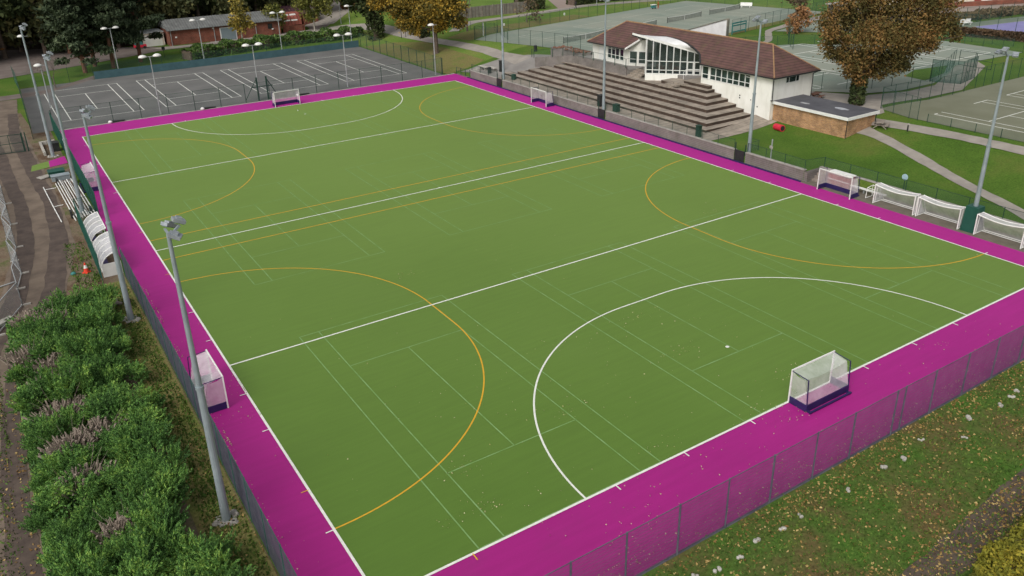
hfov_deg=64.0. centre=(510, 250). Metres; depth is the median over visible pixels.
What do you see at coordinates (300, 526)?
pitch surround
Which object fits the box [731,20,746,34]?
practice board
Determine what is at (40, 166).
artificial grass patch
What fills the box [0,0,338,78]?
road
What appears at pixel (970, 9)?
path
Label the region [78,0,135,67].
pine tree
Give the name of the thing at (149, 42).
door
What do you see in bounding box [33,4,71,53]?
woodland tree
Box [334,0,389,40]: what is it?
ivy tree
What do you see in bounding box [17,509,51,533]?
conifer shrub
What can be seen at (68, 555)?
conifer shrub
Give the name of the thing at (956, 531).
dirt track
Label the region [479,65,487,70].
bench
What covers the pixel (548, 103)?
hockey goal
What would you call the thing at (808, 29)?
court surface
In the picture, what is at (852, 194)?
hockey goal
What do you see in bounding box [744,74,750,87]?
window
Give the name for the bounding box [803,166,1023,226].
retaining wall
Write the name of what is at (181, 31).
brick workshop
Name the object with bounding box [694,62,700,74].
door
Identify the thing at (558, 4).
path
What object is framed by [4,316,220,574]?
scrub undergrowth
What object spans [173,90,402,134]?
white marking
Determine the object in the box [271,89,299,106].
hockey goal
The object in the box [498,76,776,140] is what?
walkway
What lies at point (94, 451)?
conifer shrub
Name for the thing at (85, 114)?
floodlight mast
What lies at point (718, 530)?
kerb strip
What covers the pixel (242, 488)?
pitch fence
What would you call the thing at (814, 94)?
picnic table
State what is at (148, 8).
woodland tree
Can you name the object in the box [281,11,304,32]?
house
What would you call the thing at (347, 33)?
court lamp
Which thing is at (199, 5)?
woodland tree
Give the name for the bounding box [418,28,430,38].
bush
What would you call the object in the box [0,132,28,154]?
yard gate
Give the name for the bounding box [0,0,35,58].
woodland tree
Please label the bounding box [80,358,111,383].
conifer shrub
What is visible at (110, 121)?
netting roll
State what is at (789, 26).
court fence
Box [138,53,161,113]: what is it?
court lamp
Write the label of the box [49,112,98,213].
pitch fence
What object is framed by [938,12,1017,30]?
court fence
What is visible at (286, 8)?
shed
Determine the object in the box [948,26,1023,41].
hedge
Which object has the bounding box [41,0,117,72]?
pine tree
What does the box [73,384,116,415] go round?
conifer shrub
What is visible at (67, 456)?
conifer shrub
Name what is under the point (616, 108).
cabinet
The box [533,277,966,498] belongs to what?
white marking
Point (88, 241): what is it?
shelter fence
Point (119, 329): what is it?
conifer shrub
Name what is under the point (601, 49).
door
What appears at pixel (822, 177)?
lawn steps
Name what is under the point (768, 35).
path
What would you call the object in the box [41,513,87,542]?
conifer shrub
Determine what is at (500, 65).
cabinet
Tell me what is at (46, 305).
conifer shrub
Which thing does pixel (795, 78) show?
window
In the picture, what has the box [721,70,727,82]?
window
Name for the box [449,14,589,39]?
leafy verge
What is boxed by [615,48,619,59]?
window
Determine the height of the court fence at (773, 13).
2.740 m
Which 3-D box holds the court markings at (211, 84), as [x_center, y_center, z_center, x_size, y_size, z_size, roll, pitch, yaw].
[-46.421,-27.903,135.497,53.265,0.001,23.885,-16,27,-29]
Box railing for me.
[531,47,636,67]
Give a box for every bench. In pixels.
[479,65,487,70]
[740,2,751,7]
[850,184,885,198]
[960,18,971,24]
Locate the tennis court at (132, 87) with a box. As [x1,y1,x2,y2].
[20,47,441,133]
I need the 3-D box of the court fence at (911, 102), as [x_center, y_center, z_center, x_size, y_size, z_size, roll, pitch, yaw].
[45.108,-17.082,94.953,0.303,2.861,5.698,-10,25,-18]
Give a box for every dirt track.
[0,99,75,575]
[899,468,1023,575]
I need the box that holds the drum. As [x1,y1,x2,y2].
[773,123,784,131]
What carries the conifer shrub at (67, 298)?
on the dirt yard at (74, 225)
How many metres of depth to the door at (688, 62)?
111.15 m
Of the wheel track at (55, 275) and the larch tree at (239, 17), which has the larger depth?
the larch tree at (239, 17)
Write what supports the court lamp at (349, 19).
on the ground at (1004, 170)
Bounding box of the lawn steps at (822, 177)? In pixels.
[812,169,829,182]
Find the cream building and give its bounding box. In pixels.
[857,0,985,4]
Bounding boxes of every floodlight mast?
[19,23,59,157]
[42,51,89,216]
[79,105,140,323]
[160,215,238,527]
[501,0,504,78]
[599,0,609,108]
[747,15,767,151]
[960,47,1018,233]
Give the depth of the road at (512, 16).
186.33 m
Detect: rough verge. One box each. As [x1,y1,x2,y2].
[107,280,276,575]
[641,362,1023,575]
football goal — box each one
[872,183,922,214]
[915,195,965,228]
[973,212,1023,248]
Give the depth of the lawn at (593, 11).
181.53 m
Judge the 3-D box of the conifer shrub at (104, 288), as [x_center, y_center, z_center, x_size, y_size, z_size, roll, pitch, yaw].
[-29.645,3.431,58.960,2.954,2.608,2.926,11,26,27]
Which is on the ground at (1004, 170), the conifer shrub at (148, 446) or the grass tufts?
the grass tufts
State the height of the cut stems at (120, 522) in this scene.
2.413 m
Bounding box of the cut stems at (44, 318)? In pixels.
[25,297,78,323]
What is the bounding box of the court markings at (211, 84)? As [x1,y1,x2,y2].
[44,54,405,121]
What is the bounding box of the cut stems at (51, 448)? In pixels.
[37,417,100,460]
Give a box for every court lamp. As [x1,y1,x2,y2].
[33,63,51,107]
[100,26,118,68]
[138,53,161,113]
[189,18,205,58]
[242,42,262,99]
[269,11,284,49]
[333,32,351,86]
[344,5,351,40]
[427,23,436,73]
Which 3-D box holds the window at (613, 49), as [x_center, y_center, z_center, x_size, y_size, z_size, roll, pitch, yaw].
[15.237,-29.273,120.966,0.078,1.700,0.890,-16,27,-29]
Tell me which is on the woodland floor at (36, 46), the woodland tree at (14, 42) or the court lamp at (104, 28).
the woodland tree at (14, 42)
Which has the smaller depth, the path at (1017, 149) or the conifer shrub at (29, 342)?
the conifer shrub at (29, 342)
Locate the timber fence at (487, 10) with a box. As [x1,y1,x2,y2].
[451,1,526,18]
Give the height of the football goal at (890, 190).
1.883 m
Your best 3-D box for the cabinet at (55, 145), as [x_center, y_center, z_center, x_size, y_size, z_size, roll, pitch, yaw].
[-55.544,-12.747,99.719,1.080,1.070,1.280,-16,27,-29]
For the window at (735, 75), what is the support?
in the clubhouse
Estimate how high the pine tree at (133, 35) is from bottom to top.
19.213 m
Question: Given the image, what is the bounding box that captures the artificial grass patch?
[31,161,49,171]
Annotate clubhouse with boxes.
[587,18,820,119]
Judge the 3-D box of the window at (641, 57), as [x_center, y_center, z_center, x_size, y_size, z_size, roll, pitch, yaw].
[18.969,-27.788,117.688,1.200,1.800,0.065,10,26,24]
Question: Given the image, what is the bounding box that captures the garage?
[140,28,164,46]
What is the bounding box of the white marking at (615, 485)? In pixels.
[87,85,987,532]
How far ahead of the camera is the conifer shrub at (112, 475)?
39.93 m
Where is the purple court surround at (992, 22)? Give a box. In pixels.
[959,16,1023,29]
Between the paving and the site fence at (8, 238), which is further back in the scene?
the paving
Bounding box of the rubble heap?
[113,298,122,305]
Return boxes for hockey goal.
[79,162,98,192]
[187,349,228,413]
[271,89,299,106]
[531,87,554,106]
[788,350,851,413]
[817,167,859,199]
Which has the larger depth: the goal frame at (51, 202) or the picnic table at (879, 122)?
the picnic table at (879, 122)
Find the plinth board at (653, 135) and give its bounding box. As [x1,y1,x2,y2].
[467,77,800,181]
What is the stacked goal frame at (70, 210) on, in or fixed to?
on the dirt yard at (74, 225)
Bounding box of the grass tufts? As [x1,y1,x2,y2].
[0,241,1023,575]
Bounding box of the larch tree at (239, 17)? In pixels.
[226,0,255,37]
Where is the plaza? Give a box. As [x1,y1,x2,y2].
[461,54,582,76]
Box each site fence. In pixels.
[0,283,22,335]
[1,206,13,237]
[1,218,23,247]
[6,227,18,262]
[6,241,29,273]
[11,252,25,289]
[11,267,30,305]
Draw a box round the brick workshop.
[158,10,281,45]
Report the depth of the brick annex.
94.16 m
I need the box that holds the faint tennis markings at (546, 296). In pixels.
[124,86,1014,548]
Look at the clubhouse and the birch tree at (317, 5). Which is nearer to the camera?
the clubhouse
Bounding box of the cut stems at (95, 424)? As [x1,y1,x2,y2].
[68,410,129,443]
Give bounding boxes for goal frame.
[43,187,62,222]
[55,178,94,220]
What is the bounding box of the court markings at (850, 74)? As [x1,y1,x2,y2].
[780,41,990,88]
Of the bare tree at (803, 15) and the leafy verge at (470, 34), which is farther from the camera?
the leafy verge at (470, 34)
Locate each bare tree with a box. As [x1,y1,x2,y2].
[514,0,543,21]
[781,0,810,9]
[783,3,814,33]
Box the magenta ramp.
[49,156,67,166]
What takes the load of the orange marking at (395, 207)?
on the pitch
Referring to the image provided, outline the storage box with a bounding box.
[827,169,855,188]
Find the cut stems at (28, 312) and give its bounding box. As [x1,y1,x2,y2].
[4,298,56,327]
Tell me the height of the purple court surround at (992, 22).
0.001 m
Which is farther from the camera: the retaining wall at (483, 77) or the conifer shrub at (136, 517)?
the retaining wall at (483, 77)
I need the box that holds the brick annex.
[770,94,879,137]
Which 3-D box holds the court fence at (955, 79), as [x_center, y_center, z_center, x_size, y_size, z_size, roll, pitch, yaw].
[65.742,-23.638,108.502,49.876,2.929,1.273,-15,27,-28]
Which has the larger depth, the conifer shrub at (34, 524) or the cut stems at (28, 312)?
the cut stems at (28, 312)
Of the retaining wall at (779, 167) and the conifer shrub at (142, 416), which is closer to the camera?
the conifer shrub at (142, 416)
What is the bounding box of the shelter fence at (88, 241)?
[73,194,103,283]
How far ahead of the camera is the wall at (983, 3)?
177.63 m
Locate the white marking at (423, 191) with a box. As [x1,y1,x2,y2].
[112,107,799,365]
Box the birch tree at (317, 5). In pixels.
[289,0,332,30]
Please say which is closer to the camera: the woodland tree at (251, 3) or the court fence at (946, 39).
the court fence at (946, 39)
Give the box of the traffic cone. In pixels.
[82,263,90,273]
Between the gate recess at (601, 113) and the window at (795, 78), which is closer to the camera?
the window at (795, 78)
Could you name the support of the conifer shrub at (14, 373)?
on the dirt yard at (74, 225)
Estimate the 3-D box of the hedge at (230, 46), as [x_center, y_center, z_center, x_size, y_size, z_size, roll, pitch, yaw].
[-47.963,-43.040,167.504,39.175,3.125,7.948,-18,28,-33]
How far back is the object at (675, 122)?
97.23 m
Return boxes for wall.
[470,70,496,85]
[502,80,597,116]
[535,55,627,75]
[605,110,736,158]
[745,152,806,180]
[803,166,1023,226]
[948,0,1023,6]
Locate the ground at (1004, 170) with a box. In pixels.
[0,0,1023,575]
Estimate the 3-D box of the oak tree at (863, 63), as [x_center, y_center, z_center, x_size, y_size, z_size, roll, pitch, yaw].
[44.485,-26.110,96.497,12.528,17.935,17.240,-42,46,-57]
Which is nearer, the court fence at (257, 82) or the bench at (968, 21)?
the court fence at (257, 82)
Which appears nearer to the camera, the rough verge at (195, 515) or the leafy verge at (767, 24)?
the rough verge at (195, 515)
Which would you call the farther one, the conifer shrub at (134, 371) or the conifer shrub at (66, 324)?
the conifer shrub at (66, 324)
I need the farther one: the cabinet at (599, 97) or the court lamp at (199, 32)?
the court lamp at (199, 32)
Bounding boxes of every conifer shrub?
[2,359,42,384]
[4,319,57,346]
[4,342,21,362]
[6,371,84,413]
[9,329,52,354]
[11,317,36,339]
[14,403,84,450]
[16,297,79,327]
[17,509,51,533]
[18,444,55,464]
[19,307,70,337]
[19,474,55,494]
[20,412,47,439]
[24,328,81,364]
[24,354,99,404]
[24,466,105,516]
[25,398,52,415]
[30,301,61,313]
[30,441,97,484]
[33,313,89,340]
[34,449,60,473]
[35,539,71,568]
[36,520,102,562]
[40,532,115,575]
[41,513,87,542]
[43,284,93,311]
[49,509,106,537]
[51,328,116,362]
[53,533,114,575]
[54,354,91,374]
[56,441,109,471]
[60,291,92,317]
[60,319,80,339]
[60,324,102,353]
[71,307,99,325]
[72,289,111,312]
[72,298,125,325]
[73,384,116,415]
[73,487,127,529]
[74,297,120,337]
[74,550,162,575]
[75,387,134,427]
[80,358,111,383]
[82,324,132,354]
[82,373,136,400]
[85,459,148,497]
[87,280,120,306]
[87,348,130,385]
[88,352,128,378]
[90,404,173,449]
[90,526,141,574]
[92,359,149,388]
[93,323,127,354]
[94,464,166,525]
[95,436,126,460]
[100,545,183,575]
[101,418,181,463]
[102,396,171,427]
[103,379,165,415]
[106,421,154,469]
[106,509,185,575]
[108,467,188,532]
[116,459,194,504]
[118,484,185,532]
[119,489,189,538]
[120,497,189,544]
[128,440,191,471]
[154,527,214,573]
[155,557,186,575]
[157,537,233,575]
[178,527,242,575]
[224,561,257,575]
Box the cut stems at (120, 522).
[90,493,147,548]
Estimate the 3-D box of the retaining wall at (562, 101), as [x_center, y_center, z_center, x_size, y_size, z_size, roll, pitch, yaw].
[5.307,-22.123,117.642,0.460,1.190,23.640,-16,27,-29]
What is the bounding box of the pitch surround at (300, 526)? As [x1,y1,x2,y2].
[60,74,1023,575]
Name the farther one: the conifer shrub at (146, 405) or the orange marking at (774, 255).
the orange marking at (774, 255)
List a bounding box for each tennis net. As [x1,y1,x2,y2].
[563,30,603,42]
[667,11,701,22]
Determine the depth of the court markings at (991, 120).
93.04 m
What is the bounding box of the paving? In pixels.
[811,62,984,114]
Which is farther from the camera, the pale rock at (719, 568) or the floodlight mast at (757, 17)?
the floodlight mast at (757, 17)
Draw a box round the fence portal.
[246,76,277,100]
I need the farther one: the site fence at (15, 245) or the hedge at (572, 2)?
the hedge at (572, 2)
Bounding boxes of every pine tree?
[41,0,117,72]
[48,5,117,66]
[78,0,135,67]
[101,0,165,61]
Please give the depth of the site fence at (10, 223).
74.60 m
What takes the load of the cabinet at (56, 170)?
on the dirt yard at (74, 225)
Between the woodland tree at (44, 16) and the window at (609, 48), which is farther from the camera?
the woodland tree at (44, 16)
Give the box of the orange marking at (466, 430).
[180,268,484,528]
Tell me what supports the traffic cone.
on the dirt yard at (74, 225)
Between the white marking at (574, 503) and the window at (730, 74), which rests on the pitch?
the white marking at (574, 503)
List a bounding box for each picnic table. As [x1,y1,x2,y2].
[811,91,824,97]
[871,119,889,128]
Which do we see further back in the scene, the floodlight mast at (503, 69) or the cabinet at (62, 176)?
the floodlight mast at (503, 69)
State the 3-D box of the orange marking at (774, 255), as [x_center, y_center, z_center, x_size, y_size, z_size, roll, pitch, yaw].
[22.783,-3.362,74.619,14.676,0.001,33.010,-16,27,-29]
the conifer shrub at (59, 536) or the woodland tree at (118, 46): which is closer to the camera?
the conifer shrub at (59, 536)
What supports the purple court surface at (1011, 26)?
on the purple court surround at (992, 22)
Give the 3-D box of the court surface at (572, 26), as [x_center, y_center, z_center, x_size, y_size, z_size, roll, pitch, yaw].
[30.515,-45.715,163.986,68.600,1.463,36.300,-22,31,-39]
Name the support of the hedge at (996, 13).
on the ground at (1004, 170)
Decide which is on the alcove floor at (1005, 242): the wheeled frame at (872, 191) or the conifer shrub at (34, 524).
the wheeled frame at (872, 191)
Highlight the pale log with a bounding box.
[0,315,11,326]
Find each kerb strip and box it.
[60,73,454,130]
[636,358,1023,575]
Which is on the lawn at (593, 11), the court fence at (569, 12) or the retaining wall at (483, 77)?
the court fence at (569, 12)
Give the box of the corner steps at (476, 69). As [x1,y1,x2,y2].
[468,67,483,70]
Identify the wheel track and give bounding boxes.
[0,114,68,575]
[0,142,34,353]
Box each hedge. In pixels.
[179,25,363,59]
[340,1,385,11]
[514,0,545,9]
[566,0,618,5]
[936,4,1023,21]
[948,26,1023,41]
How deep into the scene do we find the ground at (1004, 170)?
87.93 m
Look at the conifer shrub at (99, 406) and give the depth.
45.21 m
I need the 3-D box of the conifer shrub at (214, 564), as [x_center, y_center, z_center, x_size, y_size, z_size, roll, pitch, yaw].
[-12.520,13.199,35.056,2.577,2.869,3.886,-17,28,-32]
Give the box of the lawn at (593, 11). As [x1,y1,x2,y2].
[327,0,813,69]
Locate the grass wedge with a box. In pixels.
[906,67,942,80]
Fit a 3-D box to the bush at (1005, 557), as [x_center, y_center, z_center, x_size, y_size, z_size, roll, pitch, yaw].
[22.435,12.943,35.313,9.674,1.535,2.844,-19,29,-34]
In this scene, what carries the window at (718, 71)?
in the clubhouse
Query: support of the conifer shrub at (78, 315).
on the dirt yard at (74, 225)
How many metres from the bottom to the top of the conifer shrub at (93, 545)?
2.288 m
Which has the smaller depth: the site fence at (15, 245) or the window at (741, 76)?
the site fence at (15, 245)
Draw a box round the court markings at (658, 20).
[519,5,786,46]
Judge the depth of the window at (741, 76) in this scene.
101.11 m
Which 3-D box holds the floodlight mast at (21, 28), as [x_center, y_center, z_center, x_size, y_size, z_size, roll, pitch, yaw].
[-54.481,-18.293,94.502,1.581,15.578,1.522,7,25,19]
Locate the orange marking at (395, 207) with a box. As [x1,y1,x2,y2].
[151,138,655,259]
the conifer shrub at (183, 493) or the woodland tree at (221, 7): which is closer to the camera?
the conifer shrub at (183, 493)
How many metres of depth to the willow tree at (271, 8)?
182.21 m
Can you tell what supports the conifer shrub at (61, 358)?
on the dirt yard at (74, 225)
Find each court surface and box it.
[476,1,820,50]
[777,20,886,32]
[777,41,1021,92]
[883,77,1023,141]
[977,21,1023,31]
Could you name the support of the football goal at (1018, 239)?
on the alcove floor at (1005, 242)
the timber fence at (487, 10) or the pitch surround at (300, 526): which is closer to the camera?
the pitch surround at (300, 526)
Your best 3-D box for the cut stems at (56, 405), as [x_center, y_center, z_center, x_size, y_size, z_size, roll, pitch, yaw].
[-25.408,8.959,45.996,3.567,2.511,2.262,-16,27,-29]
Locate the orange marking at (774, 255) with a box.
[645,158,982,267]
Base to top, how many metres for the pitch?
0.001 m
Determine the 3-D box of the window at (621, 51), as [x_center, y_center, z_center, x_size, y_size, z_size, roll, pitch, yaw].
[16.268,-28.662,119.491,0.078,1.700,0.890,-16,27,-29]
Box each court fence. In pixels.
[11,67,32,136]
[18,34,359,88]
[49,58,441,119]
[359,33,442,74]
[474,0,670,39]
[474,26,580,48]
[731,0,825,33]
[741,32,1023,52]
[787,24,794,46]
[821,51,956,88]
[880,87,920,119]
[881,58,1022,105]
[929,56,978,83]
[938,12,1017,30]
[956,2,1023,19]
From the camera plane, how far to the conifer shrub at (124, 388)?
47.91 m
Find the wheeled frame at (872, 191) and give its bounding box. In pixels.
[865,185,880,199]
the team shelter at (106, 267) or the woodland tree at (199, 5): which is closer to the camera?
the team shelter at (106, 267)
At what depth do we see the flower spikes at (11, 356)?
51.31 m
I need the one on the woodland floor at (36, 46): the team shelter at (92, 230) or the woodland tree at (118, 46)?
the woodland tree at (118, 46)
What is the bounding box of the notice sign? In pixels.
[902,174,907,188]
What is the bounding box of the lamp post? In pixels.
[464,0,469,30]
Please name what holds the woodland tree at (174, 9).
on the woodland floor
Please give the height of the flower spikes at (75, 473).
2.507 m
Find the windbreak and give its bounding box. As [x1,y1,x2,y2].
[94,40,358,78]
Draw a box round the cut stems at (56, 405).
[22,385,86,422]
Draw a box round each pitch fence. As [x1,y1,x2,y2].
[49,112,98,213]
[119,247,296,575]
[544,325,1023,575]
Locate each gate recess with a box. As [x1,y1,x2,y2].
[497,73,502,86]
[598,102,605,118]
[734,142,746,162]
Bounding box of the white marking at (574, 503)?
[82,81,1023,575]
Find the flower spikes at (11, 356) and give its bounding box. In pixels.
[0,332,44,366]
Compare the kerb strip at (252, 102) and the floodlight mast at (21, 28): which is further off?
the kerb strip at (252, 102)
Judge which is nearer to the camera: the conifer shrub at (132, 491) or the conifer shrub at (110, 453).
the conifer shrub at (132, 491)
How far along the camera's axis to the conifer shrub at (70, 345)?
50.82 m
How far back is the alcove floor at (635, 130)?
101.94 m
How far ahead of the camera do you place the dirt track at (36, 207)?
74.07 m
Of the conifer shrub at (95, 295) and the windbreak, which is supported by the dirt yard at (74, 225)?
the conifer shrub at (95, 295)
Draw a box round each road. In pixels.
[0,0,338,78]
[0,76,94,100]
[449,0,664,31]
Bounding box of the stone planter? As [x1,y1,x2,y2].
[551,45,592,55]
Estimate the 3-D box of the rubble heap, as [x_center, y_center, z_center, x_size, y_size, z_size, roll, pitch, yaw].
[-29.534,3.828,60.880,1.144,0.374,1.357,-16,27,-29]
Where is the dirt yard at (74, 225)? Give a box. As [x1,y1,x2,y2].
[0,113,278,575]
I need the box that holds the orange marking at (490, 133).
[419,86,600,135]
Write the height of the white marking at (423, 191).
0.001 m
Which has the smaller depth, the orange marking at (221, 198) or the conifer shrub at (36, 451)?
the conifer shrub at (36, 451)
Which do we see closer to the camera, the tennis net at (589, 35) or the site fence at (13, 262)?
the site fence at (13, 262)
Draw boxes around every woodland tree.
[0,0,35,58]
[0,0,59,54]
[0,17,38,51]
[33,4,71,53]
[111,0,140,47]
[138,0,166,28]
[158,0,198,21]
[165,0,220,16]
[188,0,212,16]
[206,0,251,14]
[243,0,270,10]
[246,0,296,10]
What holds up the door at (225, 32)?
in the brick workshop
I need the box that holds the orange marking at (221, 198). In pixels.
[95,139,254,223]
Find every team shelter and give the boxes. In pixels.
[83,211,107,251]
[93,231,122,277]
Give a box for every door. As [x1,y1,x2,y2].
[144,35,162,46]
[219,27,237,39]
[599,46,603,59]
[687,62,693,74]
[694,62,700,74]
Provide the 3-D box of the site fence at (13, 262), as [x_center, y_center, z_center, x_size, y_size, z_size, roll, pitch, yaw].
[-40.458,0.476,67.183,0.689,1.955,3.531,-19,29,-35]
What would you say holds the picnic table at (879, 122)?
on the ground at (1004, 170)
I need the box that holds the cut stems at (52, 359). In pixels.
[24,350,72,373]
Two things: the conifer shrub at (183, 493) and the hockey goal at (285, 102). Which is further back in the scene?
the hockey goal at (285, 102)
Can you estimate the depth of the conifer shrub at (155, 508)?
36.61 m
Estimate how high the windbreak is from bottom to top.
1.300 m
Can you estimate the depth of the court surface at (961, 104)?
95.89 m
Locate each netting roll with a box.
[108,119,124,122]
[201,106,215,109]
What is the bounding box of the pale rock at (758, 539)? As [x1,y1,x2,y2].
[753,537,760,542]
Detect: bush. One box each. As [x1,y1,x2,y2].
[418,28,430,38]
[968,515,1023,575]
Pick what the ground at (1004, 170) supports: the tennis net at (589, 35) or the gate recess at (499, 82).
the gate recess at (499, 82)
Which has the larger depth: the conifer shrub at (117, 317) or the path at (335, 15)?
the path at (335, 15)
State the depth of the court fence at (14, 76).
125.81 m
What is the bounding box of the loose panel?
[36,174,48,179]
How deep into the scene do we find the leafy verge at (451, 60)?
150.66 m
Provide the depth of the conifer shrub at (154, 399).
46.70 m
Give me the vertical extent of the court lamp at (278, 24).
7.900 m
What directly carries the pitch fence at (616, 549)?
on the rough verge at (970, 474)
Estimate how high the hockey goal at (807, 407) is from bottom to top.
2.188 m
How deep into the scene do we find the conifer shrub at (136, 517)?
36.53 m
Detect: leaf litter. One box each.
[0,287,1023,575]
[146,208,1014,569]
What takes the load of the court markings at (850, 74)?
on the court surface at (830, 82)
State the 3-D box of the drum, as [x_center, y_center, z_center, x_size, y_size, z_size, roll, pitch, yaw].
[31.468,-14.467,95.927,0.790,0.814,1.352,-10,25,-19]
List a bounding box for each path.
[151,30,316,48]
[305,2,347,26]
[313,23,529,63]
[549,0,573,8]
[763,8,854,41]
[857,127,1023,219]
[874,118,1023,154]
[898,3,1023,15]
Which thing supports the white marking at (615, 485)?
on the pitch
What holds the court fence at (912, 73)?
on the court surface at (830, 82)
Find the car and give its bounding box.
[133,41,146,48]
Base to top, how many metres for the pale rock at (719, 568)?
0.120 m
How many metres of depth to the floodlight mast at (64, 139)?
75.89 m
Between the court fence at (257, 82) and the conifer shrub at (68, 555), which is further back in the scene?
the court fence at (257, 82)
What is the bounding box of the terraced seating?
[505,55,750,132]
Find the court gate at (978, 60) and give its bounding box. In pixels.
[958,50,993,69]
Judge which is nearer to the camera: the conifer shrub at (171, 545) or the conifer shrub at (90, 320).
the conifer shrub at (171, 545)
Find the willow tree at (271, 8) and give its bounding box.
[260,2,286,30]
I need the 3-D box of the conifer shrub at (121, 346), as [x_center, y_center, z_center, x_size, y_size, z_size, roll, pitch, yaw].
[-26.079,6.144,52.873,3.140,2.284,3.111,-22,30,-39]
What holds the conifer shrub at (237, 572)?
on the dirt yard at (74, 225)
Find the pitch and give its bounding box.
[83,81,1023,575]
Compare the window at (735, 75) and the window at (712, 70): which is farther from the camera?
the window at (712, 70)
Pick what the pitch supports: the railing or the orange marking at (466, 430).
the orange marking at (466, 430)
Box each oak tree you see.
[363,0,470,53]
[810,0,967,105]
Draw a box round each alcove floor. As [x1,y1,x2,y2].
[457,73,804,182]
[804,181,1023,251]
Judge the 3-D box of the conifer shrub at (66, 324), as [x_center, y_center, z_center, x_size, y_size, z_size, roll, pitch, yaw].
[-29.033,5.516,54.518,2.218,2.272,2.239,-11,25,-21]
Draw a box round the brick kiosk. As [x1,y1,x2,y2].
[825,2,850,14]
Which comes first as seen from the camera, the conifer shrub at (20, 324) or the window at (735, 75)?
the conifer shrub at (20, 324)
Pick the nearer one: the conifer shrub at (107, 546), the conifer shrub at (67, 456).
the conifer shrub at (107, 546)
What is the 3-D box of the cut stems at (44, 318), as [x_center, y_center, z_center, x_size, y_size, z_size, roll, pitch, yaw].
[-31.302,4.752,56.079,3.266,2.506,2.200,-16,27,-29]
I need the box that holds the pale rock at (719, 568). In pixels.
[713,566,721,572]
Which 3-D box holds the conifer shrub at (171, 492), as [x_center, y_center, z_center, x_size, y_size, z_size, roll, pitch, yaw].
[-16.874,11.902,38.509,2.788,2.709,4.204,-2,23,-1]
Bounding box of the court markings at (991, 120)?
[935,90,1023,131]
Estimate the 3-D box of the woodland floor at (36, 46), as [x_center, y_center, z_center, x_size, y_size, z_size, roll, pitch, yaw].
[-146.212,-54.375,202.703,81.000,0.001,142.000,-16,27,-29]
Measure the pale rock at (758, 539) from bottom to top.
0.126 m
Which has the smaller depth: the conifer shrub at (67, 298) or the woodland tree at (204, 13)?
the conifer shrub at (67, 298)
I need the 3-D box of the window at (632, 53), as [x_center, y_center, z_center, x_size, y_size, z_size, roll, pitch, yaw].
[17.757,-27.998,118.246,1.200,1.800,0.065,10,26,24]
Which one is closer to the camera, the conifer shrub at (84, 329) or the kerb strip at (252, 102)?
the conifer shrub at (84, 329)
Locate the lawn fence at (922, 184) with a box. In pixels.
[824,157,1023,218]
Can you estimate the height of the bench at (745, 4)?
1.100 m
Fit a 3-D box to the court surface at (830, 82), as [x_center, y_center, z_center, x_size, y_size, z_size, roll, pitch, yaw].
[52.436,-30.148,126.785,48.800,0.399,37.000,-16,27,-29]
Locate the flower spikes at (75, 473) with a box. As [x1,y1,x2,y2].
[46,446,116,498]
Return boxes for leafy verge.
[363,42,483,73]
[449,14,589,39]
[729,17,797,34]
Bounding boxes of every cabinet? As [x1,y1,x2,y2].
[47,167,64,177]
[50,172,69,181]
[51,140,60,151]
[499,60,501,71]
[597,94,601,106]
[612,103,620,111]
[695,124,702,136]
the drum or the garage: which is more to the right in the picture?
the drum
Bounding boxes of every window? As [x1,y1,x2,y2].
[608,47,611,57]
[611,48,615,58]
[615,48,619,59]
[620,49,623,60]
[629,51,637,63]
[638,51,645,63]
[647,52,652,64]
[702,66,708,78]
[710,67,715,80]
[715,69,721,81]
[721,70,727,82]
[727,71,732,83]
[732,72,739,85]
[738,73,745,86]
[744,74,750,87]
[785,75,799,82]
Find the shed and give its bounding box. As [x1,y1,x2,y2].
[259,5,317,27]
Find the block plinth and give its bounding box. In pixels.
[39,139,53,155]
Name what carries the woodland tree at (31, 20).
on the woodland floor at (36, 46)
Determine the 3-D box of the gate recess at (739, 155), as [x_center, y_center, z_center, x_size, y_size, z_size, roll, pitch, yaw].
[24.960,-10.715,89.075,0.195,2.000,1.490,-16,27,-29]
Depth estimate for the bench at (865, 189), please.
78.73 m
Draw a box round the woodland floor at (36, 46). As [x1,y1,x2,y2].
[0,31,133,50]
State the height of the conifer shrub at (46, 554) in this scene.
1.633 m
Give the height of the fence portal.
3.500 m
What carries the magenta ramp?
on the dirt yard at (74, 225)
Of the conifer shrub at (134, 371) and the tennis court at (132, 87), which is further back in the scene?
the tennis court at (132, 87)
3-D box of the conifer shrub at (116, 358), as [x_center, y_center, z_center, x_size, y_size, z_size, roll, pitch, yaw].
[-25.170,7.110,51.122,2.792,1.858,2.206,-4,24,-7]

